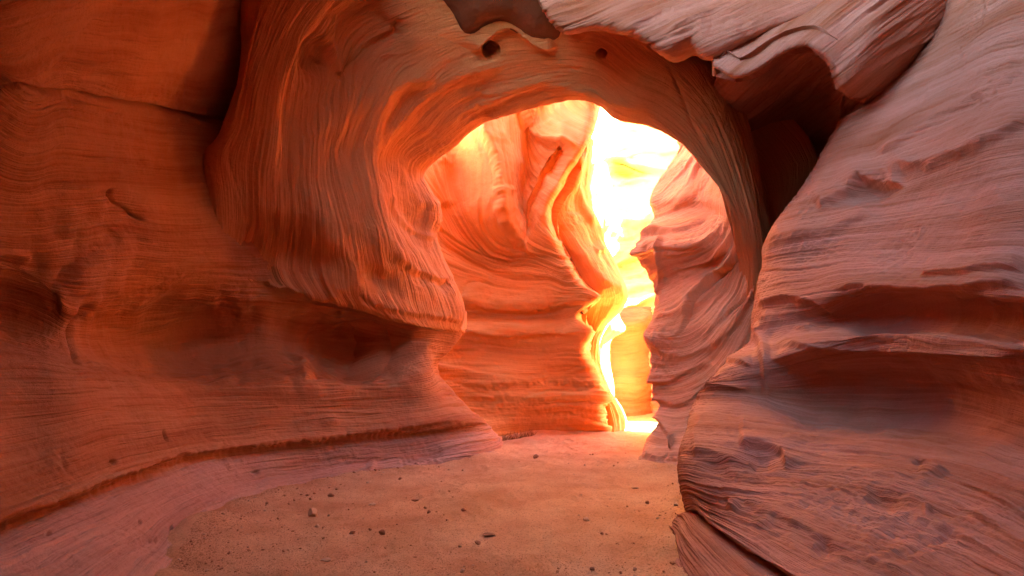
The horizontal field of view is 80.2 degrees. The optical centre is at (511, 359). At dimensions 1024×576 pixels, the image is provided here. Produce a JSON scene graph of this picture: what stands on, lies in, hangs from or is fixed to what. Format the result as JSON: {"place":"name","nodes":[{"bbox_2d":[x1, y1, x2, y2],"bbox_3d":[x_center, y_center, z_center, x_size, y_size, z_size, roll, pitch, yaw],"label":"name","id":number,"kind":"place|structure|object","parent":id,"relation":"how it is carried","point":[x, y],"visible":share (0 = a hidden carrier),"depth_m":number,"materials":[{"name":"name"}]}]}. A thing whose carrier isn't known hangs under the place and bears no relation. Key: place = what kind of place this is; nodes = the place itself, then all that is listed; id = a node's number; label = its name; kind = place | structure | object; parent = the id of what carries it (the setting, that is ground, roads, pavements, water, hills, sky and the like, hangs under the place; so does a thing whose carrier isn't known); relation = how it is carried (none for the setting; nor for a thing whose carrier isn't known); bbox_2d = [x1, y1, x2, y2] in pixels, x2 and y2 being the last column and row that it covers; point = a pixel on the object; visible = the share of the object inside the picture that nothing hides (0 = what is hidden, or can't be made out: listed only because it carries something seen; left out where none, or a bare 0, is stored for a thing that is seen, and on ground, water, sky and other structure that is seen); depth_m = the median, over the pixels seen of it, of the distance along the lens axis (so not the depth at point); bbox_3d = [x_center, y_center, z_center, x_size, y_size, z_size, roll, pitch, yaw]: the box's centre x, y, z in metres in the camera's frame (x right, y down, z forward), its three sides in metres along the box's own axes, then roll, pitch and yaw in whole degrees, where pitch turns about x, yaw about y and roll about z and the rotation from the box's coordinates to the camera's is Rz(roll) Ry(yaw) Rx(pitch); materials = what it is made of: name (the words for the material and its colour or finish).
{"place":"outdoors","nodes":[
{"label":"outdoors","id":0,"kind":"place"},
{"bbox_2d":[154,411,687,575],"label":"sand floor","id":1,"kind":"structure","parent":0,"point":[565,448],"depth_m":5.72,"materials":[{"name":"orange sand"}]},
{"bbox_2d":[0,0,503,575],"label":"canyon wall","id":2,"kind":"structure","parent":1,"relation":"on","point":[166,364],"depth_m":5.85,"materials":[{"name":"stone"}]},
{"bbox_2d":[203,0,817,333],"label":"rock arch","id":3,"kind":"object","parent":2,"relation":"attached to","point":[346,124],"visible":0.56,"depth_m":7.92,"materials":[{"name":"stone"}]},
{"bbox_2d":[538,0,822,62],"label":"rock overhang","id":4,"kind":"object","parent":3,"relation":"attached to","point":[676,31],"visible":0.81,"depth_m":6.64,"materials":[{"name":"stone"}]},
{"bbox_2d":[308,508,316,516],"bbox_3d":[-1.931,1.481,5.913,0.103,0.087,0.098,6,-6,36],"label":"stone","id":5,"kind":"object","parent":1,"relation":"on","point":[312,512],"visible":1,"depth_m":5.88,"materials":[{"name":"brown stone"}]},
{"bbox_2d":[319,557,330,561],"bbox_3d":[-1.386,1.488,4.522,0.092,0.025,0.070,-3,2,9],"label":"stone","id":6,"kind":"object","parent":1,"relation":"on","point":[327,559],"visible":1,"depth_m":4.50,"materials":[{"name":"brown stone"}]},
{"bbox_2d":[379,529,384,534],"bbox_3d":[-1.104,1.462,5.158,0.056,0.049,0.058,0,-13,-13],"label":"stone","id":7,"kind":"object","parent":1,"relation":"on","point":[382,532],"visible":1,"depth_m":5.14,"materials":[{"name":"brown stone"}]},
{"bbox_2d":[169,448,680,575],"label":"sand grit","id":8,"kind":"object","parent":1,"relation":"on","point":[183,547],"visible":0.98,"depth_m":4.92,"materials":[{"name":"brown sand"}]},
{"bbox_2d":[482,532,495,536],"bbox_3d":[-0.199,1.526,5.302,0.103,0.037,0.134,-3,-12,45],"label":"stone","id":9,"kind":"object","parent":1,"relation":"on","point":[487,534],"visible":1,"depth_m":5.27,"materials":[{"name":"brown stone"}]},
{"bbox_2d":[424,100,613,435],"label":"chamber wall","id":10,"kind":"structure","parent":1,"relation":"on","point":[516,358],"depth_m":12.18,"materials":[{"name":"orange stone"}]},
{"bbox_2d":[502,429,538,440],"bbox_3d":[0.176,1.412,11.680,0.996,0.212,0.214,0,0,-36],"label":"dry brush","id":11,"kind":"object","parent":1,"relation":"on","point":[520,436],"visible":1,"depth_m":11.65,"materials":[{"name":"brown plant"}]},
{"bbox_2d":[558,139,628,431],"bbox_3d":[1.761,-1.803,13.756,2.392,7.436,3.081,0,0,31],"label":"beaked rock fin","id":12,"kind":"object","parent":1,"relation":"on","point":[581,234],"visible":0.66,"depth_m":12.65,"materials":[{"name":"orange stone"}]},
{"bbox_2d":[589,160,624,394],"bbox_3d":[2.179,-1.569,15.032,1.196,7.178,1.966,0,0,0],"label":"slender rock fin","id":13,"kind":"object","parent":1,"relation":"on","point":[600,188],"visible":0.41,"depth_m":14.86,"materials":[{"name":"white stone"}]},
{"bbox_2d":[609,306,652,416],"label":"banded rock wall","id":14,"kind":"structure","parent":1,"relation":"on","point":[629,351],"depth_m":16.18,"materials":[{"name":"stone"}]},
{"bbox_2d":[591,109,678,410],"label":"sunlit rock wall","id":15,"kind":"structure","parent":1,"relation":"on","point":[637,158],"depth_m":19.46,"materials":[{"name":"stone"}]},
{"bbox_2d":[629,141,760,463],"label":"striped rock wall","id":16,"kind":"structure","parent":1,"relation":"on","point":[697,331],"depth_m":9.48,"materials":[{"name":"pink stone"}]},
{"bbox_2d":[719,157,818,239],"bbox_3d":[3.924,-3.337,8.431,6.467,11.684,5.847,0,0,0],"label":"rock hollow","id":17,"kind":"object","parent":1,"relation":"on","point":[727,212],"depth_m":8.86,"materials":[{"name":"stone"}]},
{"bbox_2d":[670,0,1023,575],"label":"rough canyon wall","id":18,"kind":"structure","parent":1,"relation":"on","point":[857,409],"depth_m":5.02,"materials":[{"name":"stone"}]},
{"bbox_2d":[712,0,947,157],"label":"rock visor","id":19,"kind":"object","parent":18,"relation":"attached to","point":[818,71],"visible":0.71,"depth_m":6.48,"materials":[{"name":"stone"}]},
{"bbox_2d":[443,0,559,49],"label":"rock ceiling","id":20,"kind":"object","parent":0,"point":[529,18],"visible":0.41,"depth_m":7.47,"materials":[{"name":"stone"}]}
]}

